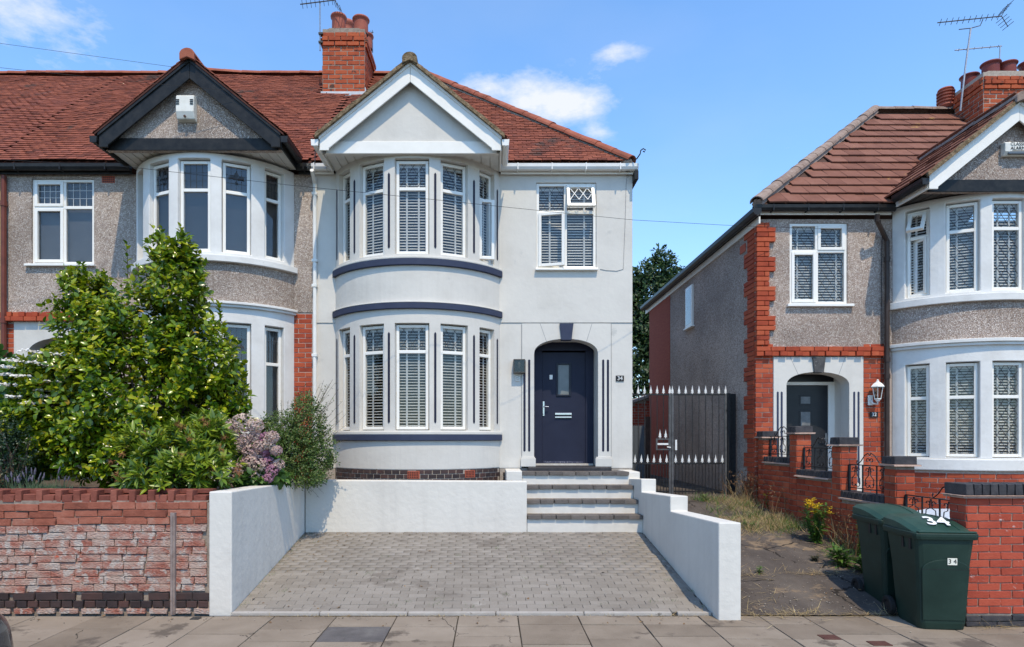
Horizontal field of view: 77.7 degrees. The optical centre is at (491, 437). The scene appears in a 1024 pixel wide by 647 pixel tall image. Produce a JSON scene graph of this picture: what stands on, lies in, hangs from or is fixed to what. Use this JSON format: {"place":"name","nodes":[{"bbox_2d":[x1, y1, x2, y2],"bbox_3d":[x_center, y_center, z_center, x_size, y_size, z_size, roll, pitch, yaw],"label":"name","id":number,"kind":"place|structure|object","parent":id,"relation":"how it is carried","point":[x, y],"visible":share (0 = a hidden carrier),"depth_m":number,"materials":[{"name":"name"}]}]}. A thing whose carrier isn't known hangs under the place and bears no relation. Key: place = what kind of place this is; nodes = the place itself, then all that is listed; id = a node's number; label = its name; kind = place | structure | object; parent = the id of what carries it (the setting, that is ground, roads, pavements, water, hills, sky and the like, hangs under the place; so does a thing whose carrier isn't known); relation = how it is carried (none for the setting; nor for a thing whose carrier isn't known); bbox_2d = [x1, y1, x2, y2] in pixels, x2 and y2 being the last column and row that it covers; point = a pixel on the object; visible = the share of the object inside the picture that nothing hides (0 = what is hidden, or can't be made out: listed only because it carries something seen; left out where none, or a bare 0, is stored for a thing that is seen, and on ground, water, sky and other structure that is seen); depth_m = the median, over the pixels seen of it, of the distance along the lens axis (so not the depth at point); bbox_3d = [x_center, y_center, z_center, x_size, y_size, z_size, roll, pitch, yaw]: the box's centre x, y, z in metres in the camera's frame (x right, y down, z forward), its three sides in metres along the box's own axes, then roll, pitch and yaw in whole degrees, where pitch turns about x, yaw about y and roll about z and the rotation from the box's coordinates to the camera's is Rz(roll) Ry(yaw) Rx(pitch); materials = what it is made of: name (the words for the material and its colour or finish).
{"place":"outdoors","nodes":[
{"label":"outdoors","id":0,"kind":"place"},
{"bbox_2d":[0,613,13,646],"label":"parked car","id":1,"kind":"object","parent":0,"point":[6,639],"visible":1,"depth_m":3.72,"materials":[{"name":"grey paint"}]},
{"bbox_2d":[25,480,304,493],"bbox_3d":[-6.230,1.350,9.205,6.540,1.180,4.610,0,0,0],"label":"garden bed","id":2,"kind":"object","parent":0,"point":[94,484],"depth_m":10.32,"materials":[{"name":"soil"}]},
{"bbox_2d":[0,412,42,488],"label":"leaved shrub","id":3,"kind":"object","parent":2,"relation":"on","point":[9,466],"visible":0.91,"depth_m":7.43,"materials":[{"name":"green plant"}]},
{"bbox_2d":[0,344,75,487],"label":"lacecap hydrangea","id":4,"kind":"object","parent":2,"relation":"on","point":[3,366],"visible":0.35,"depth_m":7.99,"materials":[{"name":"green plant"}]},
{"bbox_2d":[5,467,75,488],"bbox_3d":[-4.991,0.545,7.065,1.020,0.450,0.614,0,0,0],"label":"lavender","id":5,"kind":"object","parent":2,"relation":"on","point":[18,479],"visible":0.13,"depth_m":7.08,"materials":[{"name":"green plant"}]},
{"bbox_2d":[0,70,159,476],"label":"terraced house","id":6,"kind":"structure","parent":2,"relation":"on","point":[30,100],"depth_m":14.12,"materials":[{"name":"tile"}]},
{"bbox_2d":[0,222,258,488],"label":"camellia shrub","id":7,"kind":"object","parent":2,"relation":"on","point":[83,427],"visible":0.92,"depth_m":7.90,"materials":[{"name":"green plant"}]},
{"bbox_2d":[102,407,245,494],"bbox_3d":[-3.569,0.221,7.233,1.559,1.172,1.238,0,0,0],"label":"rhododendron shrub","id":8,"kind":"object","parent":2,"relation":"on","point":[202,463],"visible":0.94,"depth_m":6.99,"materials":[{"name":"green plant"}]},
{"bbox_2d":[0,48,371,480],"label":"terraced house","id":9,"kind":"structure","parent":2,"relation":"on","point":[253,238],"depth_m":11.35,"materials":[{"name":"grey brick"}]},
{"bbox_2d":[33,180,93,262],"bbox_3d":[-7.750,-3.910,11.558,1.127,1.542,0.084,0,0,0],"label":"window","id":10,"kind":"structure","parent":9,"relation":"in","point":[62,207],"depth_m":11.53,"materials":[{"name":"white plastic"}]},
{"bbox_2d":[42,342,90,479],"bbox_3d":[-7.750,-0.520,12.130,1.762,3.080,0.060,0,0,0],"label":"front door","id":11,"kind":"structure","parent":9,"relation":"in","point":[51,476],"depth_m":12.10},
{"bbox_2d":[154,163,168,247],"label":"window","id":12,"kind":"structure","parent":9,"relation":"in","point":[157,194],"depth_m":10.95,"materials":[{"name":"white plastic"}]},
{"bbox_2d":[176,95,196,122],"bbox_3d":[-5.046,-5.450,10.526,0.297,0.408,0.146,0,0,0],"label":"alarm box","id":13,"kind":"object","parent":9,"relation":"attached to","point":[186,108],"visible":1,"depth_m":10.47,"materials":[{"name":"white plastic"}]},
{"bbox_2d":[181,161,209,250],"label":"window","id":14,"kind":"structure","parent":9,"relation":"in","point":[183,163],"depth_m":10.73,"materials":[{"name":"white plastic"}]},
{"bbox_2d":[223,162,249,254],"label":"window","id":15,"kind":"structure","parent":9,"relation":"in","point":[225,192],"depth_m":10.89,"materials":[{"name":"white plastic"}]},
{"bbox_2d":[223,324,249,427],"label":"window","id":16,"kind":"structure","parent":9,"relation":"in","point":[228,325],"depth_m":10.94,"materials":[{"name":"white plastic"}]},
{"bbox_2d":[265,171,280,260],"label":"window","id":17,"kind":"structure","parent":9,"relation":"in","point":[278,202],"depth_m":11.31,"materials":[{"name":"white plastic"}]},
{"bbox_2d":[265,327,280,422],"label":"window","id":18,"kind":"structure","parent":9,"relation":"in","point":[278,364],"depth_m":11.31,"materials":[{"name":"white plastic"}]},
{"bbox_2d":[224,413,291,489],"bbox_3d":[-3.009,0.248,8.241,0.831,1.119,0.957,0,0,0],"label":"hydrangea","id":19,"kind":"object","parent":2,"relation":"on","point":[263,464],"visible":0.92,"depth_m":7.94,"materials":[{"name":"pink plant"}]},
{"bbox_2d":[246,381,346,496],"bbox_3d":[-2.834,0.024,9.138,1.133,1.760,1.408,0,0,43],"label":"cotoneaster shrub","id":20,"kind":"object","parent":2,"relation":"on","point":[290,438],"visible":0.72,"depth_m":9.09,"materials":[{"name":"green plant"}]},
{"bbox_2d":[235,532,707,613],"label":"driveway","id":21,"kind":"structure","parent":0,"point":[630,572],"depth_m":7.75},
{"bbox_2d":[209,481,304,615],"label":"retaining wall","id":22,"kind":"structure","parent":21,"relation":"on","point":[256,533],"depth_m":7.04,"materials":[{"name":"white paint"}]},
{"bbox_2d":[305,479,526,532],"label":"retaining wall","id":23,"kind":"structure","parent":21,"relation":"on","point":[343,505],"depth_m":9.60,"materials":[{"name":"white paint"}]},
{"bbox_2d":[231,611,711,616],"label":"driveway kerb","id":24,"kind":"structure","parent":21,"relation":"on","point":[445,613],"depth_m":6.57,"materials":[{"name":"concrete"}]},
{"bbox_2d":[239,532,704,606],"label":"joint weeds","id":25,"kind":"object","parent":21,"relation":"on","point":[457,555],"visible":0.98,"depth_m":7.54,"materials":[{"name":"green plant"}]},
{"bbox_2d":[505,468,642,532],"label":"front steps","id":26,"kind":"structure","parent":21,"relation":"on","point":[581,501],"depth_m":9.90,"materials":[{"name":"white paint"}]},
{"bbox_2d":[618,470,740,619],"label":"retaining wall","id":27,"kind":"structure","parent":21,"relation":"on","point":[701,554],"depth_m":7.09,"materials":[{"name":"white paint"}]},
{"bbox_2d":[0,0,1023,397],"label":"sky","id":28,"kind":"structure","parent":0,"point":[722,98],"materials":[{"name":"blue"}]},
{"bbox_2d":[4,616,1023,646],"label":"pavement","id":29,"kind":"structure","parent":0,"point":[421,631],"depth_m":6.01,"materials":[{"name":"concrete"}]},
{"bbox_2d":[170,512,176,614],"bbox_3d":[-3.310,1.310,6.617,0.048,1.060,0.057,0,0,0],"label":"steel post","id":30,"kind":"object","parent":29,"relation":"on","point":[173,549],"visible":1,"depth_m":6.60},
{"bbox_2d":[38,505,875,625],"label":"fallen leaves","id":31,"kind":"object","parent":29,"relation":"on","point":[546,584],"visible":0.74,"depth_m":7.38,"materials":[{"name":"brown plant"}]},
{"bbox_2d":[30,522,982,646],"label":"grit","id":32,"kind":"object","parent":29,"relation":"on","point":[658,618],"visible":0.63,"depth_m":6.89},
{"bbox_2d":[817,635,841,639],"bbox_3d":[3.116,1.847,5.860,0.160,0.026,0.130,0,0,0],"label":"pavement cover","id":33,"kind":"object","parent":29,"relation":"on","point":[829,637],"visible":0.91,"depth_m":5.83,"materials":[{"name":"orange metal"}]},
{"bbox_2d":[866,641,892,645],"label":"pavement cover","id":34,"kind":"object","parent":29,"relation":"on","point":[879,643],"visible":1,"depth_m":5.67,"materials":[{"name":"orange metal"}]},
{"bbox_2d":[882,513,978,629],"bbox_3d":[4.362,1.314,6.373,0.584,1.052,0.721,0,0,6],"label":"wheelie bin","id":35,"kind":"object","parent":29,"relation":"on","point":[931,556],"visible":1,"depth_m":6.08,"materials":[{"name":"green plastic"}]},
{"bbox_2d":[941,482,1023,626],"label":"brick pier","id":36,"kind":"structure","parent":29,"relation":"on","point":[991,514],"depth_m":6.20,"materials":[{"name":"brick"}]},
{"bbox_2d":[198,615,898,616],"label":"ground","id":37,"kind":"structure","parent":0,"point":[758,615],"depth_m":7.15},
{"bbox_2d":[0,488,216,615],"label":"brick garden wall","id":38,"kind":"structure","parent":37,"relation":"on","point":[83,552],"depth_m":6.64,"materials":[{"name":"brick"}]},
{"bbox_2d":[307,11,645,479],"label":"terraced house","id":39,"kind":"structure","parent":37,"relation":"on","point":[563,328],"depth_m":11.42,"materials":[{"name":"white paint"}]},
{"bbox_2d":[300,0,342,50],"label":"tv aerial","id":40,"kind":"object","parent":39,"relation":"attached to","point":[320,33],"visible":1,"depth_m":14.31,"materials":[{"name":"metal"}]},
{"bbox_2d":[343,330,349,429],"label":"window","id":41,"kind":"structure","parent":39,"relation":"in","point":[345,333],"depth_m":11.37,"materials":[{"name":"white plastic"}]},
{"bbox_2d":[343,173,349,262],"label":"window","id":42,"kind":"structure","parent":39,"relation":"in","point":[346,201],"depth_m":11.37,"materials":[{"name":"white plastic"}]},
{"bbox_2d":[363,326,383,429],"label":"window","id":43,"kind":"structure","parent":39,"relation":"in","point":[365,353],"depth_m":10.96,"materials":[{"name":"white plastic"}]},
{"bbox_2d":[363,163,383,256],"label":"window","id":44,"kind":"structure","parent":39,"relation":"in","point":[381,165],"depth_m":10.96,"materials":[{"name":"white plastic"}]},
{"bbox_2d":[367,329,382,426],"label":"venetian blind","id":45,"kind":"object","parent":39,"relation":"attached to","point":[373,380],"visible":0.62,"depth_m":10.96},
{"bbox_2d":[367,168,382,253],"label":"venetian blind","id":46,"kind":"object","parent":39,"relation":"attached to","point":[372,172],"visible":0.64,"depth_m":10.96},
{"bbox_2d":[396,325,428,429],"bbox_3d":[-1.330,-1.022,10.770,0.545,1.770,0.070,0,0,0],"label":"window","id":47,"kind":"structure","parent":39,"relation":"in","point":[398,351],"depth_m":10.73,"materials":[{"name":"white plastic"}]},
{"bbox_2d":[396,161,428,253],"bbox_3d":[-1.330,-3.885,10.770,0.545,1.575,0.070,0,0,0],"label":"window","id":48,"kind":"structure","parent":39,"relation":"in","point":[399,189],"depth_m":10.73,"materials":[{"name":"white plastic"}]},
{"bbox_2d":[400,328,425,426],"bbox_3d":[-1.330,-1.007,10.830,0.505,1.720,0.060,0,0,0],"label":"venetian blind","id":49,"kind":"object","parent":39,"relation":"attached to","point":[407,379],"visible":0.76,"depth_m":10.81,"materials":[{"name":"plastic"}]},
{"bbox_2d":[400,166,425,251],"bbox_3d":[-1.330,-3.866,10.830,0.505,1.532,0.060,0,0,0],"label":"venetian blind","id":50,"kind":"object","parent":39,"relation":"attached to","point":[407,208],"visible":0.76,"depth_m":10.81,"materials":[{"name":"plastic"}]},
{"bbox_2d":[443,329,461,426],"bbox_3d":[-0.692,-1.007,10.967,0.430,1.720,0.060,0,0,-24],"label":"venetian blind","id":51,"kind":"object","parent":39,"relation":"attached to","point":[454,377],"visible":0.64,"depth_m":10.96,"materials":[{"name":"plastic"}]},
{"bbox_2d":[443,168,461,254],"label":"venetian blind","id":52,"kind":"object","parent":39,"relation":"attached to","point":[454,206],"visible":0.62,"depth_m":10.96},
{"bbox_2d":[441,325,465,429],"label":"window","id":53,"kind":"structure","parent":39,"relation":"in","point":[463,353],"depth_m":10.94,"materials":[{"name":"white plastic"}]},
{"bbox_2d":[441,163,465,257],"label":"window","id":54,"kind":"structure","parent":39,"relation":"in","point":[462,194],"depth_m":10.94,"materials":[{"name":"white plastic"}]},
{"bbox_2d":[480,333,485,426],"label":"venetian blind","id":55,"kind":"object","parent":39,"relation":"attached to","point":[483,382],"visible":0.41,"depth_m":11.35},
{"bbox_2d":[480,178,485,255],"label":"venetian blind","id":56,"kind":"object","parent":39,"relation":"attached to","point":[483,211],"visible":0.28,"depth_m":11.35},
{"bbox_2d":[480,329,490,429],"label":"window","id":57,"kind":"structure","parent":39,"relation":"in","point":[488,333],"depth_m":11.36,"materials":[{"name":"white plastic"}]},
{"bbox_2d":[480,172,494,263],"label":"window","id":58,"kind":"structure","parent":39,"relation":"in","point":[490,210],"depth_m":11.23,"materials":[{"name":"white plastic"}]},
{"bbox_2d":[513,359,524,373],"bbox_3d":[0.503,-1.283,11.434,0.206,0.248,0.129,0,0,0],"label":"wall lamp","id":59,"kind":"object","parent":39,"relation":"attached to","point":[518,366],"visible":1,"depth_m":11.37,"materials":[{"name":"grey metal"}]},
{"bbox_2d":[539,189,562,262],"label":"venetian blind","id":60,"kind":"object","parent":39,"relation":"attached to","point":[550,220],"visible":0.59,"depth_m":11.59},
{"bbox_2d":[542,352,584,462],"bbox_3d":[1.367,-0.554,11.970,0.808,2.103,0.120,0,0,0],"label":"front door","id":61,"kind":"structure","parent":39,"relation":"in","point":[563,373],"depth_m":11.98,"materials":[{"name":"blue paint"}]},
{"bbox_2d":[536,184,595,267],"bbox_3d":[1.358,-3.829,11.451,1.081,1.550,0.268,0,0,0],"label":"window","id":62,"kind":"structure","parent":39,"relation":"in","point":[567,203],"depth_m":11.51,"materials":[{"name":"white plastic"}]},
{"bbox_2d":[567,189,592,265],"bbox_3d":[1.628,-3.823,11.610,0.470,1.430,0.060,0,0,0],"label":"venetian blind","id":63,"kind":"object","parent":39,"relation":"attached to","point":[578,192],"visible":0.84,"depth_m":11.60,"materials":[{"name":"plastic"}]},
{"bbox_2d":[632,385,670,493],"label":"iron gate","id":64,"kind":"structure","parent":39,"relation":"attached to","point":[668,460],"depth_m":12.29,"materials":[{"name":"black metal"}]},
{"bbox_2d":[651,474,897,614],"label":"side path","id":65,"kind":"structure","parent":0,"point":[754,554],"depth_m":7.78,"materials":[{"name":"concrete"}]},
{"bbox_2d":[632,417,649,478],"bbox_3d":[3.461,0.290,17.005,1.558,1.700,0.110,0,0,0],"label":"board fence","id":66,"kind":"object","parent":65,"relation":"on","point":[641,441],"visible":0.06,"depth_m":16.99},
{"bbox_2d":[726,393,735,494],"bbox_3d":[4.638,0.140,12.305,0.205,2.000,0.110,0,0,0],"label":"gate post","id":67,"kind":"object","parent":65,"relation":"on","point":[731,433],"visible":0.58,"depth_m":12.31,"materials":[{"name":"black metal"}]},
{"bbox_2d":[671,385,726,493],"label":"iron gate","id":68,"kind":"structure","parent":67,"relation":"attached to","point":[695,459],"depth_m":12.29,"materials":[{"name":"black metal"}]},
{"bbox_2d":[692,490,809,540],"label":"dry grass","id":69,"kind":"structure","parent":65,"relation":"on","point":[775,528],"depth_m":10.22,"materials":[{"name":"plant"}]},
{"bbox_2d":[685,490,858,563],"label":"green grass","id":70,"kind":"structure","parent":65,"relation":"on","point":[757,511],"depth_m":10.29,"materials":[{"name":"green plant"}]},
{"bbox_2d":[714,472,858,558],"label":"dead stems","id":71,"kind":"object","parent":65,"relation":"on","point":[785,503],"visible":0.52,"depth_m":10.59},
{"bbox_2d":[716,470,854,542],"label":"seed heads","id":72,"kind":"object","parent":71,"relation":"attached to","point":[849,520],"visible":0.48,"depth_m":10.46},
{"bbox_2d":[800,497,831,543],"bbox_3d":[4.654,1.189,9.100,0.435,0.654,0.414,0,0,0],"label":"ragwort","id":73,"kind":"object","parent":65,"relation":"on","point":[814,535],"visible":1,"depth_m":9.07,"materials":[{"name":"green plant"}]},
{"bbox_2d":[640,58,1023,510],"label":"terraced house","id":74,"kind":"structure","parent":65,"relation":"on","point":[746,327],"depth_m":11.50,"materials":[{"name":"grey brick"}]},
{"bbox_2d":[0,159,816,228],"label":"telephone wire","id":75,"kind":"object","parent":74,"relation":"attached to","point":[393,195],"visible":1,"depth_m":9.40,"materials":[{"name":"black"}]},
{"bbox_2d":[683,284,694,330],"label":"side window","id":76,"kind":"structure","parent":74,"relation":"in","point":[689,291],"depth_m":15.18,"materials":[{"name":"white plastic"}]},
{"bbox_2d":[792,227,813,298],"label":"venetian blind","id":77,"kind":"object","parent":74,"relation":"attached to","point":[799,229],"visible":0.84,"depth_m":11.60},
{"bbox_2d":[786,385,827,469],"bbox_3d":[5.840,0.036,11.979,1.012,2.048,0.122,0,0,0],"label":"front door","id":78,"kind":"structure","parent":74,"relation":"in","point":[806,405],"depth_m":11.99,"materials":[{"name":"blue"}]},
{"bbox_2d":[790,224,846,303],"bbox_3d":[5.923,-3.148,11.548,1.042,1.465,0.084,0,0,0],"label":"window","id":79,"kind":"structure","parent":74,"relation":"in","point":[817,232],"depth_m":11.52,"materials":[{"name":"white plastic"}]},
{"bbox_2d":[818,229,841,301],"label":"venetian blind","id":80,"kind":"object","parent":74,"relation":"attached to","point":[836,261],"visible":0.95,"depth_m":11.60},
{"bbox_2d":[868,379,884,404],"bbox_3d":[6.907,-0.815,11.374,0.240,0.459,0.236,0,0,0],"label":"wall lantern","id":81,"kind":"object","parent":74,"relation":"attached to","point":[877,384],"depth_m":11.36,"materials":[{"name":"white metal"}]},
{"bbox_2d":[906,209,928,297],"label":"window","id":82,"kind":"structure","parent":74,"relation":"in","point":[924,213],"depth_m":11.18,"materials":[{"name":"white plastic"}]},
{"bbox_2d":[907,365,928,455],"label":"window","id":83,"kind":"structure","parent":74,"relation":"in","point":[909,397],"depth_m":11.27,"materials":[{"name":"white plastic"}]},
{"bbox_2d":[911,368,925,452],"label":"venetian blind","id":84,"kind":"object","parent":74,"relation":"attached to","point":[916,416],"visible":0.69,"depth_m":11.30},
{"bbox_2d":[911,216,925,294],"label":"venetian blind","id":85,"kind":"object","parent":74,"relation":"attached to","point":[916,258],"visible":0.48,"depth_m":11.31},
{"bbox_2d":[950,366,972,453],"bbox_3d":[8.090,-0.456,10.961,0.410,1.553,0.060,0,0,24],"label":"venetian blind","id":86,"kind":"object","parent":74,"relation":"attached to","point":[964,368],"visible":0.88,"depth_m":10.95,"materials":[{"name":"plastic"}]},
{"bbox_2d":[950,206,972,289],"bbox_3d":[8.090,-3.229,10.961,0.410,1.467,0.060,0,0,24],"label":"venetian blind","id":87,"kind":"object","parent":74,"relation":"attached to","point":[957,235],"visible":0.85,"depth_m":10.95,"materials":[{"name":"plastic"}]},
{"bbox_2d":[946,363,977,456],"bbox_3d":[8.066,-0.472,10.907,0.445,1.600,0.070,0,0,24],"label":"window","id":88,"kind":"structure","parent":74,"relation":"in","point":[975,365],"depth_m":10.87,"materials":[{"name":"white plastic"}]},
{"bbox_2d":[946,202,977,292],"bbox_3d":[8.066,-3.247,10.907,0.445,1.510,0.070,0,0,24],"label":"window","id":89,"kind":"structure","parent":74,"relation":"in","point":[975,204],"depth_m":10.87,"materials":[{"name":"white plastic"}]},
{"bbox_2d":[937,0,1013,110],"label":"tv aerial","id":90,"kind":"object","parent":74,"relation":"attached to","point":[993,16],"visible":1,"depth_m":14.58,"materials":[{"name":"metal"}]},
{"bbox_2d":[994,366,1015,453],"bbox_3d":[8.700,-0.455,10.830,0.481,1.553,0.060,0,0,0],"label":"venetian blind","id":91,"kind":"object","parent":74,"relation":"attached to","point":[1008,409],"visible":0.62,"depth_m":10.81,"materials":[{"name":"plastic"}]},
{"bbox_2d":[994,205,1015,286],"bbox_3d":[8.700,-3.229,10.830,0.481,1.466,0.060,0,0,0],"label":"venetian blind","id":92,"kind":"object","parent":74,"relation":"attached to","point":[1008,207],"visible":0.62,"depth_m":10.81,"materials":[{"name":"plastic"}]},
{"bbox_2d":[992,362,1021,456],"bbox_3d":[8.700,-0.472,10.770,0.521,1.600,0.070,0,0,0],"label":"window","id":93,"kind":"structure","parent":74,"relation":"in","point":[1018,397],"depth_m":10.74,"materials":[{"name":"white plastic"}]},
{"bbox_2d":[992,201,1021,289],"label":"window","id":94,"kind":"structure","parent":74,"relation":"in","point":[1018,228],"depth_m":10.74,"materials":[{"name":"white plastic"}]},
{"bbox_2d":[1000,142,1023,156],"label":"alarm box","id":95,"kind":"object","parent":74,"relation":"attached to","point":[1011,149],"visible":1,"depth_m":10.49,"materials":[{"name":"white plastic"}]},
{"bbox_2d":[754,426,921,551],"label":"stepped brick wall","id":96,"kind":"structure","parent":65,"relation":"on","point":[829,488],"depth_m":9.37,"materials":[{"name":"brick"}]},
{"bbox_2d":[769,426,789,456],"bbox_3d":[4.960,0.067,10.818,0.028,0.526,0.760,0,0,-8],"label":"railing panel","id":97,"kind":"object","parent":96,"relation":"on","point":[786,449],"visible":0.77,"depth_m":10.93,"materials":[{"name":"black metal"}]},
{"bbox_2d":[803,437,831,470],"bbox_3d":[5.035,0.245,9.717,0.028,0.516,0.954,0,0,-3],"label":"railing panel","id":98,"kind":"object","parent":96,"relation":"on","point":[815,466],"visible":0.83,"depth_m":9.87,"materials":[{"name":"black metal"}]},
{"bbox_2d":[848,453,884,493],"bbox_3d":[5.100,0.477,8.568,0.028,0.546,0.857,0,0,-6],"label":"railing panel","id":99,"kind":"object","parent":96,"relation":"on","point":[849,476],"visible":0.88,"depth_m":8.63,"materials":[{"name":"black metal"}]},
{"bbox_2d":[904,487,949,517],"bbox_3d":[5.165,0.787,7.170,0.028,0.506,1.449,0,0,-2],"label":"railing panel","id":100,"kind":"object","parent":96,"relation":"on","point":[914,500],"visible":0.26,"depth_m":7.47,"materials":[{"name":"black metal"}]},
{"bbox_2d":[824,542,859,569],"bbox_3d":[4.402,1.499,8.057,0.498,0.319,0.434,0,0,0],"label":"leafy weed","id":101,"kind":"object","parent":65,"relation":"on","point":[837,553],"visible":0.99,"depth_m":8.03,"materials":[{"name":"green plant"}]},
{"bbox_2d":[671,532,1018,629],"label":"straw litter","id":102,"kind":"object","parent":65,"relation":"on","point":[820,601],"visible":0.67,"depth_m":6.61,"materials":[{"name":"beige plant"}]},
{"bbox_2d":[848,554,862,572],"bbox_3d":[4.592,1.526,7.833,0.422,0.293,0.389,0,0,0],"label":"leafy weed","id":103,"kind":"object","parent":65,"relation":"on","point":[858,562],"visible":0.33,"depth_m":7.83,"materials":[{"name":"green plant"}]},
{"bbox_2d":[851,503,920,602],"bbox_3d":[4.455,1.286,7.094,0.584,1.049,0.721,0,0,4],"label":"wheelie bin","id":104,"kind":"object","parent":65,"relation":"on","point":[877,569],"visible":0.44,"depth_m":7.00,"materials":[{"name":"green plastic"}]},
{"bbox_2d":[919,509,949,518],"bbox_3d":[6.350,1.240,8.425,1.365,0.520,0.730,0,0,0],"label":"storage box","id":105,"kind":"object","parent":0,"point":[932,512],"visible":0.02,"depth_m":8.50,"materials":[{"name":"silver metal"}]},
{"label":"rear yard","id":106,"kind":"structure","parent":0,"visible":0},
{"bbox_2d":[632,395,648,425],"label":"outbuilding","id":107,"kind":"structure","parent":106,"relation":"on","point":[635,411],"depth_m":20.20,"materials":[{"name":"red brick"}]},
{"bbox_2d":[632,243,684,398],"bbox_3d":[6.454,-3.532,26.999,6.642,9.539,3.989,0,0,0],"label":"garden tree","id":108,"kind":"object","parent":106,"relation":"on","point":[646,280],"visible":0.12,"depth_m":26.24,"materials":[{"name":"green plant"}]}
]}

